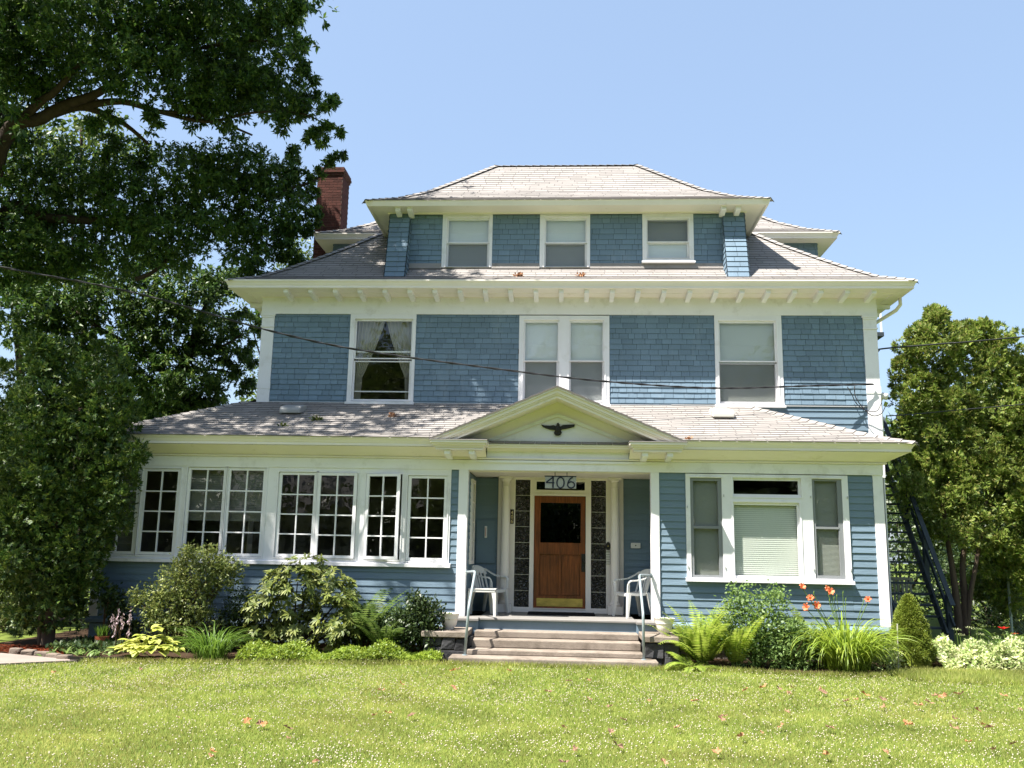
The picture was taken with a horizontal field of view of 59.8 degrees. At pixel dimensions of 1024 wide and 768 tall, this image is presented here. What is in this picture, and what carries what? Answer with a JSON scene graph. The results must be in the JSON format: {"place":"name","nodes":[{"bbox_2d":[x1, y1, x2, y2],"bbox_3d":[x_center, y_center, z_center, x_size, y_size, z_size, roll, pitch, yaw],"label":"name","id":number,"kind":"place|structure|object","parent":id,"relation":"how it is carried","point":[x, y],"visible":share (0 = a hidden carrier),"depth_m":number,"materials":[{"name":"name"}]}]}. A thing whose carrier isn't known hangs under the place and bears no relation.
{"place":"outdoors","nodes":[
{"label":"outdoors","id":0,"kind":"place"},
{"bbox_2d":[0,653,76,665],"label":"garden path","id":1,"kind":"structure","parent":0,"point":[15,659],"depth_m":12.96,"materials":[{"name":"concrete"}]},
{"bbox_2d":[0,564,1023,767],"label":"lawn","id":2,"kind":"structure","parent":0,"point":[6,637],"depth_m":9.43,"materials":[{"name":"plant"}]},
{"bbox_2d":[0,585,36,634],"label":"background shrub","id":3,"kind":"object","parent":2,"relation":"on","point":[3,628],"visible":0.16,"depth_m":16.99,"materials":[{"name":"green plant"}]},
{"bbox_2d":[0,558,91,629],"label":"background shrub","id":4,"kind":"object","parent":2,"relation":"on","point":[70,622],"visible":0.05,"depth_m":18.37,"materials":[{"name":"green plant"}]},
{"bbox_2d":[0,229,98,594],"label":"background tree","id":5,"kind":"object","parent":2,"relation":"on","point":[16,356],"visible":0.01,"depth_m":25.32,"materials":[{"name":"green plant"}]},
{"bbox_2d":[0,386,110,554],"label":"distant tree","id":6,"kind":"object","parent":2,"relation":"on","point":[20,463],"visible":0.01,"depth_m":35.21,"materials":[{"name":"green plant"}]},
{"bbox_2d":[4,95,158,541],"bbox_3d":[-14.213,-1.407,27.360,5.555,15.864,2.920,2,-10,-4],"label":"background tree","id":7,"kind":"object","parent":2,"relation":"on","point":[89,141],"visible":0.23,"depth_m":28.18,"materials":[{"name":"green plant"}]},
{"bbox_2d":[0,246,261,419],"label":"broadleaf tree","id":8,"kind":"object","parent":2,"relation":"on","point":[139,322],"visible":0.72,"depth_m":22.79,"materials":[{"name":"green plant"}]},
{"bbox_2d":[103,388,190,422],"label":"distant tree","id":9,"kind":"object","parent":2,"relation":"on","point":[149,410],"depth_m":45.72,"materials":[{"name":"green plant"}]},
{"bbox_2d":[0,0,348,348],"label":"oak tree","id":10,"kind":"object","parent":2,"relation":"on","point":[214,85],"visible":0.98,"depth_m":18.13,"materials":[{"name":"green plant"}]},
{"bbox_2d":[222,274,261,399],"bbox_3d":[-9.092,1.640,33.080,3.982,12.141,3.002,4,-11,-17],"label":"background tree","id":11,"kind":"object","parent":2,"relation":"on","point":[258,351],"visible":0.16,"depth_m":33.40,"materials":[{"name":"green plant"}]},
{"bbox_2d":[243,717,251,723],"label":"fallen leaf","id":12,"kind":"object","parent":2,"relation":"on","point":[247,719],"visible":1,"depth_m":8.64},
{"bbox_2d":[238,380,257,400],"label":"distant tree","id":13,"kind":"object","parent":2,"relation":"on","point":[252,398],"depth_m":51.21,"materials":[{"name":"green plant"}]},
{"bbox_2d":[271,238,313,269],"bbox_3d":[-8.490,0.977,38.992,4.885,15.623,2.246,4,-11,-16],"label":"background tree","id":14,"kind":"object","parent":2,"relation":"on","point":[307,254],"visible":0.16,"depth_m":39.80,"materials":[{"name":"green plant"}]},
{"bbox_2d":[74,164,918,662],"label":"house","id":15,"kind":"structure","parent":2,"relation":"on","point":[682,282],"depth_m":17.33,"materials":[{"name":"blue paint"}]},
{"bbox_2d":[94,465,183,561],"bbox_3d":[-6.610,2.292,15.819,1.487,1.685,0.210,0,-10,3],"label":"casement window","id":16,"kind":"structure","parent":15,"relation":"in","point":[130,551],"depth_m":15.76,"materials":[{"name":"white paint"}]},
{"bbox_2d":[176,466,271,563],"bbox_3d":[-5.070,2.300,15.727,1.600,1.692,0.210,0,-10,3],"label":"casement window","id":17,"kind":"structure","parent":15,"relation":"in","point":[205,511],"depth_m":15.80,"materials":[{"name":"white paint"}]},
{"bbox_2d":[264,467,362,565],"bbox_3d":[-3.459,2.312,15.609,1.630,1.685,0.170,0,-10,3],"label":"casement window","id":18,"kind":"structure","parent":15,"relation":"in","point":[272,556],"depth_m":15.58,"materials":[{"name":"white paint"}]},
{"bbox_2d":[308,415,322,420],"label":"leaf clump","id":19,"kind":"object","parent":15,"relation":"on","point":[316,418],"visible":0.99,"depth_m":16.54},
{"bbox_2d":[344,314,416,403],"bbox_3d":[-2.624,-0.496,17.997,1.387,1.859,0.256,0,-10,3],"label":"window","id":20,"kind":"structure","parent":15,"relation":"in","point":[365,329],"depth_m":18.09,"materials":[{"name":"white paint"}]},
{"bbox_2d":[388,412,397,417],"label":"leaf clump","id":21,"kind":"object","parent":15,"relation":"on","point":[391,414],"visible":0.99,"depth_m":16.76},
{"bbox_2d":[357,468,451,567],"bbox_3d":[-1.847,2.318,15.473,1.605,1.685,0.249,0,-10,3],"label":"casement window","id":22,"kind":"structure","parent":15,"relation":"in","point":[363,560],"depth_m":15.46,"materials":[{"name":"white paint"}]},
{"bbox_2d":[0,266,873,388],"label":"power line","id":23,"kind":"object","parent":15,"relation":"attached to","point":[253,326],"visible":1,"depth_m":15.58,"materials":[{"name":"rubber"}]},
{"bbox_2d":[441,214,492,267],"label":"window","id":24,"kind":"structure","parent":15,"relation":"in","point":[477,221],"depth_m":18.67,"materials":[{"name":"white paint"}]},
{"bbox_2d":[467,588,497,615],"bbox_3d":[-0.508,3.781,15.466,0.490,0.456,0.440,0,-10,3],"label":"plastic table","id":25,"kind":"object","parent":15,"relation":"on","point":[493,591],"visible":0.84,"depth_m":15.29,"materials":[{"name":"plastic"}]},
{"bbox_2d":[471,565,508,613],"bbox_3d":[-0.455,3.716,16.139,0.618,0.835,0.639,-6,-12,33],"label":"plastic chair","id":26,"kind":"object","parent":15,"relation":"on","point":[478,569],"visible":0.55,"depth_m":16.22,"materials":[{"name":"plastic"}]},
{"bbox_2d":[510,509,513,523],"bbox_3d":[0.002,2.492,16.738,0.065,0.265,0.025,0,-10,3],"label":"number plaque","id":27,"kind":"object","parent":15,"relation":"attached to","point":[511,516],"visible":1,"depth_m":16.73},
{"bbox_2d":[513,272,523,276],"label":"leaf clump","id":28,"kind":"object","parent":15,"relation":"on","point":[519,274],"visible":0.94,"depth_m":17.97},
{"bbox_2d":[542,423,574,435],"bbox_3d":[0.805,0.792,15.575,0.590,0.230,0.058,0,-10,3],"label":"eagle ornament","id":29,"kind":"object","parent":15,"relation":"attached to","point":[557,428],"visible":1,"depth_m":15.57,"materials":[{"name":"black metal"}]},
{"bbox_2d":[533,496,585,608],"bbox_3d":[0.888,3.127,16.615,0.960,2.055,0.139,0,-10,3],"label":"front door","id":30,"kind":"structure","parent":15,"relation":"in","point":[559,521],"depth_m":16.64,"materials":[{"name":"brown wood"}]},
{"bbox_2d":[545,476,575,488],"bbox_3d":[0.847,1.683,15.555,0.555,0.286,0.030,0,-10,3],"label":"house number sign","id":31,"kind":"object","parent":15,"relation":"attached to","point":[565,482],"visible":1,"depth_m":15.54,"materials":[{"name":"white metal"}]},
{"bbox_2d":[527,611,594,615],"bbox_3d":[0.881,4.114,15.954,1.200,0.019,0.580,0,-10,3],"label":"doormat","id":32,"kind":"object","parent":15,"relation":"on","point":[560,613],"visible":1,"depth_m":15.79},
{"bbox_2d":[518,315,610,405],"bbox_3d":[1.034,-0.458,17.748,1.840,1.847,0.202,0,-10,3],"label":"window","id":33,"kind":"structure","parent":15,"relation":"in","point":[561,332],"depth_m":17.82,"materials":[{"name":"white paint"}]},
{"bbox_2d":[539,214,589,267],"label":"window","id":34,"kind":"structure","parent":15,"relation":"in","point":[577,221],"depth_m":18.55,"materials":[{"name":"white paint"}]},
{"bbox_2d":[606,551,609,564],"bbox_3d":[1.780,3.216,16.500,0.072,0.250,0.028,0,-10,3],"label":"door keypad","id":35,"kind":"object","parent":15,"relation":"attached to","point":[608,557],"depth_m":16.49,"materials":[{"name":"metal"}]},
{"bbox_2d":[612,569,650,618],"bbox_3d":[2.173,3.688,15.720,0.618,0.835,0.639,5,-11,-20],"label":"plastic chair","id":36,"kind":"object","parent":15,"relation":"on","point":[628,594],"visible":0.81,"depth_m":15.77,"materials":[{"name":"plastic"}]},
{"bbox_2d":[631,543,639,547],"bbox_3d":[2.294,2.996,16.521,0.175,0.100,0.029,0,-10,3],"label":"wall outlet","id":37,"kind":"object","parent":15,"relation":"attached to","point":[635,545],"depth_m":16.51,"materials":[{"name":"white plastic"}]},
{"bbox_2d":[642,214,695,262],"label":"window","id":38,"kind":"structure","parent":15,"relation":"in","point":[649,243],"depth_m":18.43,"materials":[{"name":"white paint"}]},
{"bbox_2d":[714,315,785,407],"bbox_3d":[4.658,-0.449,17.533,1.348,1.859,0.202,0,-10,3],"label":"window","id":39,"kind":"structure","parent":15,"relation":"in","point":[734,367],"depth_m":17.58,"materials":[{"name":"white paint"}]},
{"bbox_2d":[685,474,854,584],"bbox_3d":[4.335,2.448,15.116,2.771,1.813,0.190,0,-10,3],"label":"picture window","id":40,"kind":"structure","parent":15,"relation":"in","point":[770,518],"depth_m":15.14,"materials":[{"name":"white paint"}]},
{"bbox_2d":[854,386,885,415],"bbox_3d":[6.896,0.334,17.112,0.640,0.594,0.114,2,-10,-4],"label":"drip loop","id":41,"kind":"object","parent":15,"relation":"hanging from","point":[863,408],"visible":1,"depth_m":17.06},
{"bbox_2d":[877,313,883,339],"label":"conduit","id":42,"kind":"structure","parent":15,"relation":"attached to","point":[880,334],"depth_m":23.70,"materials":[{"name":"white metal"}]},
{"bbox_2d":[881,392,888,435],"bbox_3d":[7.214,0.594,17.282,0.216,0.880,0.140,-7,-13,36],"label":"weatherhead","id":43,"kind":"object","parent":15,"relation":"attached to","point":[884,396],"visible":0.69,"depth_m":17.29,"materials":[{"name":"white paint"}]},
{"bbox_2d":[847,387,881,411],"bbox_3d":[6.789,0.293,17.124,0.651,0.496,0.058,1,-10,2],"label":"drip loop","id":44,"kind":"object","parent":43,"relation":"attached to","point":[859,406],"visible":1,"depth_m":17.10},
{"bbox_2d":[886,404,1023,415],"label":"power line","id":45,"kind":"object","parent":43,"relation":"attached to","point":[954,410],"visible":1,"depth_m":17.43,"materials":[{"name":"rubber"}]},
{"bbox_2d":[878,336,1023,351],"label":"power line","id":46,"kind":"object","parent":15,"relation":"attached to","point":[879,349],"visible":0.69,"depth_m":18.59,"materials":[{"name":"rubber"}]},
{"bbox_2d":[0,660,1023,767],"bbox_3d":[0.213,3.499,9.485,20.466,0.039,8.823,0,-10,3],"label":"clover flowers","id":47,"kind":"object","parent":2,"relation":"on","point":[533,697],"visible":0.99,"depth_m":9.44,"materials":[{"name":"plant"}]},
{"bbox_2d":[712,747,721,753],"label":"fallen leaf","id":48,"kind":"object","parent":2,"relation":"on","point":[717,750],"visible":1,"depth_m":7.69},
{"bbox_2d":[885,461,895,538],"bbox_3d":[14.075,5.516,41.398,7.883,8.124,7.604,-1,-11,12],"label":"distant tree","id":49,"kind":"object","parent":2,"relation":"on","point":[886,483],"depth_m":39.60,"materials":[{"name":"green plant"}]},
{"bbox_2d":[890,577,912,619],"bbox_3d":[9.217,5.204,21.079,0.571,1.235,0.080,0,-10,3],"label":"picket panel","id":50,"kind":"object","parent":2,"relation":"on","point":[906,579],"visible":0.36,"depth_m":21.14,"materials":[{"name":"grey wood"}]},
{"bbox_2d":[883,417,955,640],"bbox_3d":[8.945,3.236,21.488,1.300,5.242,5.100,0,-10,3],"label":"exterior stair","id":51,"kind":"object","parent":2,"relation":"on","point":[925,563],"visible":0.35,"depth_m":19.91,"materials":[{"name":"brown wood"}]},
{"bbox_2d":[886,489,956,614],"bbox_3d":[12.595,5.391,27.799,3.011,4.364,4.084,-5,-12,29],"label":"background shrub","id":52,"kind":"object","parent":2,"relation":"on","point":[910,556],"visible":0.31,"depth_m":27.76,"materials":[{"name":"green plant"}]},
{"bbox_2d":[938,692,946,698],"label":"fallen leaf","id":53,"kind":"object","parent":2,"relation":"on","point":[944,694],"visible":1,"depth_m":10.91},
{"bbox_2d":[883,362,1002,590],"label":"distant tree","id":54,"kind":"object","parent":2,"relation":"on","point":[888,421],"depth_m":43.96,"materials":[{"name":"green plant"}]},
{"bbox_2d":[885,417,1006,590],"bbox_3d":[19.131,5.226,37.892,7.129,7.617,7.391,-7,-13,39],"label":"distant tree","id":55,"kind":"object","parent":2,"relation":"on","point":[899,489],"visible":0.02,"depth_m":37.60,"materials":[{"name":"green plant"}]},
{"bbox_2d":[885,302,1023,634],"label":"cedar tree","id":56,"kind":"object","parent":2,"relation":"on","point":[947,463],"visible":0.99,"depth_m":20.70,"materials":[{"name":"green plant"}]},
{"bbox_2d":[911,522,1023,628],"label":"background shrub","id":57,"kind":"object","parent":2,"relation":"on","point":[987,621],"visible":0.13,"depth_m":23.29,"materials":[{"name":"green plant"}]},
{"bbox_2d":[1006,578,1023,634],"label":"chain link fence","id":58,"kind":"object","parent":2,"relation":"on","point":[1010,617],"visible":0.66,"depth_m":20.50,"materials":[{"name":"metal"}]},
{"bbox_2d":[0,628,1023,675],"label":"bed soil","id":59,"kind":"structure","parent":0,"point":[154,655],"depth_m":14.05,"materials":[{"name":"soil"}]},
{"bbox_2d":[9,647,22,653],"bbox_3d":[-7.683,4.149,13.817,0.178,0.115,0.154,0,-10,3],"label":"edging stone","id":60,"kind":"object","parent":59,"relation":"on","point":[15,650],"visible":0.61,"depth_m":13.76,"materials":[{"name":"stone"}]},
{"bbox_2d":[21,649,36,654],"bbox_3d":[-7.419,4.130,13.686,0.211,0.105,0.163,0,-10,3],"label":"edging stone","id":61,"kind":"object","parent":59,"relation":"on","point":[28,652],"visible":0.64,"depth_m":13.62,"materials":[{"name":"stone"}]},
{"bbox_2d":[34,651,51,656],"bbox_3d":[-7.120,4.106,13.514,0.228,0.110,0.145,0,-10,3],"label":"edging stone","id":62,"kind":"object","parent":59,"relation":"on","point":[42,653],"visible":0.46,"depth_m":13.45,"materials":[{"name":"stone"}]},
{"bbox_2d":[0,644,89,653],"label":"red mulch","id":63,"kind":"object","parent":59,"relation":"on","point":[35,647],"visible":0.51,"depth_m":14.33,"materials":[{"name":"wood"}]},
{"bbox_2d":[37,647,57,656],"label":"seedling","id":64,"kind":"object","parent":59,"relation":"on","point":[53,651],"visible":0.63,"depth_m":13.49,"materials":[{"name":"green plant"}]},
{"bbox_2d":[45,653,60,657],"bbox_3d":[-6.863,4.083,13.328,0.195,0.110,0.144,0,-10,3],"label":"edging stone","id":65,"kind":"object","parent":59,"relation":"on","point":[52,655],"visible":0.45,"depth_m":13.28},
{"bbox_2d":[0,330,120,646],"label":"cedar tree","id":66,"kind":"object","parent":59,"relation":"on","point":[42,571],"visible":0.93,"depth_m":14.85,"materials":[{"name":"green plant"}]},
{"bbox_2d":[56,654,72,658],"bbox_3d":[-6.609,4.053,13.157,0.208,0.114,0.148,0,-10,3],"label":"edging stone","id":67,"kind":"object","parent":59,"relation":"on","point":[63,656],"visible":0.53,"depth_m":13.10,"materials":[{"name":"stone"}]},
{"bbox_2d":[61,646,75,653],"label":"seedling","id":68,"kind":"object","parent":59,"relation":"on","point":[65,651],"visible":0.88,"depth_m":13.79,"materials":[{"name":"green plant"}]},
{"bbox_2d":[68,648,90,655],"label":"seedling","id":69,"kind":"object","parent":59,"relation":"on","point":[78,652],"visible":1,"depth_m":13.69,"materials":[{"name":"green plant"}]},
{"bbox_2d":[87,648,100,656],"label":"seedling","id":70,"kind":"object","parent":59,"relation":"on","point":[94,653],"visible":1,"depth_m":13.66,"materials":[{"name":"green plant"}]},
{"bbox_2d":[45,634,143,653],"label":"ground cover","id":71,"kind":"object","parent":59,"relation":"on","point":[90,642],"visible":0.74,"depth_m":14.06,"materials":[{"name":"plant"}]},
{"bbox_2d":[70,657,124,661],"bbox_3d":[-6.079,4.046,13.062,0.760,0.090,0.030,3,-10,-8],"label":"bed border","id":72,"kind":"object","parent":59,"relation":"on","point":[75,658],"visible":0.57,"depth_m":13.04,"materials":[{"name":"black stone"}]},
{"bbox_2d":[50,338,152,550],"bbox_3d":[-7.004,1.831,15.245,1.283,5.373,1.907,8,-13,-35],"label":"cedar tree","id":73,"kind":"object","parent":59,"relation":"on","point":[122,411],"visible":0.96,"depth_m":15.09,"materials":[{"name":"green plant"}]},
{"bbox_2d":[93,624,114,648],"bbox_3d":[-6.646,4.114,14.486,0.316,0.420,0.334,9,-13,-37],"label":"terracotta pot","id":74,"kind":"object","parent":59,"relation":"on","point":[103,636],"visible":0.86,"depth_m":14.47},
{"bbox_2d":[94,582,146,641],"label":"shrub","id":75,"kind":"object","parent":59,"relation":"on","point":[114,604],"visible":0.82,"depth_m":14.95,"materials":[{"name":"plant"}]},
{"bbox_2d":[103,608,148,657],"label":"hosta","id":76,"kind":"object","parent":59,"relation":"on","point":[110,650],"visible":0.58,"depth_m":13.58,"materials":[{"name":"pink plant"}]},
{"bbox_2d":[109,624,184,658],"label":"hosta","id":77,"kind":"object","parent":59,"relation":"on","point":[133,642],"visible":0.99,"depth_m":13.31,"materials":[{"name":"yellow plant"}]},
{"bbox_2d":[125,539,249,650],"bbox_3d":[-5.366,3.490,14.697,2.012,1.854,1.084,0,-10,3],"label":"azalea shrub","id":78,"kind":"object","parent":59,"relation":"on","point":[181,597],"visible":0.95,"depth_m":14.54,"materials":[{"name":"green plant"}]},
{"bbox_2d":[167,624,261,659],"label":"daylily clump","id":79,"kind":"object","parent":59,"relation":"on","point":[213,649],"visible":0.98,"depth_m":13.53,"materials":[{"name":"plant"}]},
{"bbox_2d":[214,586,271,649],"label":"shrub","id":80,"kind":"object","parent":59,"relation":"on","point":[235,615],"visible":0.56,"depth_m":14.80,"materials":[{"name":"plant"}]},
{"bbox_2d":[239,552,362,652],"bbox_3d":[-3.418,3.654,14.480,2.075,1.824,0.863,0,-10,3],"label":"rhododendron","id":81,"kind":"object","parent":59,"relation":"on","point":[288,626],"visible":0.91,"depth_m":14.40,"materials":[{"name":"green plant"}]},
{"bbox_2d":[234,638,442,661],"bbox_3d":[-2.565,4.092,13.742,3.215,0.381,0.842,3,-10,-8],"label":"ground cover","id":82,"kind":"object","parent":59,"relation":"on","point":[291,650],"visible":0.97,"depth_m":13.52,"materials":[{"name":"green plant"}]},
{"bbox_2d":[332,600,401,649],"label":"shrub","id":83,"kind":"object","parent":59,"relation":"on","point":[381,623],"visible":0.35,"depth_m":14.41,"materials":[{"name":"plant"}]},
{"bbox_2d":[332,589,406,645],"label":"fern","id":84,"kind":"object","parent":59,"relation":"on","point":[376,609],"visible":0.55,"depth_m":14.41,"materials":[{"name":"plant"}]},
{"bbox_2d":[354,599,405,651],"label":"fern","id":85,"kind":"object","parent":59,"relation":"on","point":[373,636],"visible":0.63,"depth_m":14.07,"materials":[{"name":"plant"}]},
{"bbox_2d":[383,587,449,651],"bbox_3d":[-1.539,3.815,14.254,1.122,1.133,0.758,0,-10,3],"label":"leafy shrub","id":86,"kind":"object","parent":59,"relation":"on","point":[420,618],"visible":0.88,"depth_m":14.14,"materials":[{"name":"plant"}]},
{"bbox_2d":[421,627,474,659],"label":"stone pier","id":87,"kind":"structure","parent":59,"relation":"on","point":[448,643],"depth_m":13.98,"materials":[{"name":"stone"}]},
{"bbox_2d":[440,612,459,628],"bbox_3d":[-1.020,3.840,14.456,0.344,0.264,0.344,0,-10,3],"label":"flower pot","id":88,"kind":"object","parent":87,"relation":"on","point":[451,623],"visible":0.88,"depth_m":14.35,"materials":[{"name":"white ceramic"}]},
{"bbox_2d":[448,629,658,668],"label":"front steps","id":89,"kind":"structure","parent":59,"relation":"on","point":[504,645],"depth_m":14.10,"materials":[{"name":"concrete"}]},
{"bbox_2d":[462,570,475,654],"bbox_3d":[-0.692,3.686,14.501,0.186,1.272,1.270,1,-10,-2],"label":"handrail","id":90,"kind":"object","parent":89,"relation":"on","point":[468,608],"visible":1,"depth_m":13.91,"materials":[{"name":"metal"}]},
{"bbox_2d":[638,573,651,659],"bbox_3d":[2.126,3.712,14.356,0.184,1.271,1.326,-1,-11,13],"label":"handrail","id":91,"kind":"object","parent":89,"relation":"on","point":[643,615],"visible":1,"depth_m":13.77,"materials":[{"name":"metal"}]},
{"bbox_2d":[639,631,680,665],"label":"stone pier","id":92,"kind":"structure","parent":59,"relation":"on","point":[657,651],"depth_m":13.79,"materials":[{"name":"stone"}]},
{"bbox_2d":[654,617,674,634],"bbox_3d":[2.433,3.866,14.248,0.344,0.264,0.344,0,-10,3],"label":"flower pot","id":93,"kind":"object","parent":92,"relation":"on","point":[665,622],"visible":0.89,"depth_m":14.14,"materials":[{"name":"white ceramic"}]},
{"bbox_2d":[664,651,721,672],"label":"plant","id":94,"kind":"object","parent":59,"relation":"on","point":[682,659],"visible":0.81,"depth_m":13.61,"materials":[{"name":"green plant"}]},
{"bbox_2d":[650,602,739,664],"bbox_3d":[2.934,3.884,13.980,1.639,1.051,1.864,0,-10,3],"label":"fern","id":95,"kind":"object","parent":59,"relation":"on","point":[696,644],"visible":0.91,"depth_m":13.79,"materials":[{"name":"green plant"}]},
{"bbox_2d":[700,604,788,666],"bbox_3d":[3.542,3.922,13.932,1.265,0.976,1.381,10,-14,-42],"label":"fern","id":96,"kind":"object","parent":59,"relation":"on","point":[737,655],"visible":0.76,"depth_m":13.66,"materials":[{"name":"green plant"}]},
{"bbox_2d":[703,579,793,668],"bbox_3d":[3.713,3.800,13.975,1.435,1.474,1.000,0,-10,3],"label":"columbine","id":97,"kind":"object","parent":59,"relation":"on","point":[756,657],"visible":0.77,"depth_m":13.87,"materials":[{"name":"green plant"}]},
{"bbox_2d":[761,609,824,670],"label":"peony shrub","id":98,"kind":"object","parent":59,"relation":"on","point":[799,654],"visible":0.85,"depth_m":13.69,"materials":[{"name":"green plant"}]},
{"bbox_2d":[787,603,845,665],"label":"fern","id":99,"kind":"object","parent":59,"relation":"on","point":[799,617],"visible":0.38,"depth_m":14.11,"materials":[{"name":"green plant"}]},
{"bbox_2d":[767,583,926,671],"bbox_3d":[5.160,3.780,13.901,2.466,1.306,2.305,0,-10,3],"label":"daylily clump","id":100,"kind":"object","parent":59,"relation":"on","point":[848,650],"visible":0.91,"depth_m":13.53,"materials":[{"name":"green plant"}]},
{"bbox_2d":[870,640,909,669],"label":"shrub","id":101,"kind":"object","parent":59,"relation":"on","point":[892,663],"visible":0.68,"depth_m":13.85,"materials":[{"name":"plant"}]},
{"bbox_2d":[897,624,898,667],"bbox_3d":[5.991,4.086,13.832,0.049,0.704,0.024,0,-10,3],"label":"garden stake","id":102,"kind":"object","parent":59,"relation":"on","point":[898,649],"visible":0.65,"depth_m":13.81,"materials":[{"name":"grey wood"}]},
{"bbox_2d":[887,593,940,667],"bbox_3d":[6.380,3.947,14.272,0.804,1.191,0.778,0,-10,3],"label":"dwarf spruce","id":103,"kind":"object","parent":59,"relation":"on","point":[908,614],"visible":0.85,"depth_m":14.07,"materials":[{"name":"green plant"}]},
{"bbox_2d":[935,626,996,660],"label":"umbel flower","id":104,"kind":"object","parent":59,"relation":"on","point":[973,628],"visible":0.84,"depth_m":15.15,"materials":[{"name":"plant"}]},
{"bbox_2d":[932,633,1023,671],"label":"variegated cover","id":105,"kind":"object","parent":59,"relation":"on","point":[960,656],"visible":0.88,"depth_m":13.99,"materials":[{"name":"plant"}]},
{"bbox_2d":[974,627,1022,644],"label":"red lily","id":106,"kind":"object","parent":59,"relation":"on","point":[1003,628],"visible":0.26,"depth_m":16.25,"materials":[{"name":"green plant"}]},
{"bbox_2d":[991,629,1023,662],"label":"shrub","id":107,"kind":"object","parent":59,"relation":"on","point":[1021,637],"visible":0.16,"depth_m":14.88,"materials":[{"name":"green plant"}]},
{"bbox_2d":[0,0,1023,563],"label":"sky","id":108,"kind":"structure","parent":0,"point":[896,127],"materials":[{"name":"blue"}]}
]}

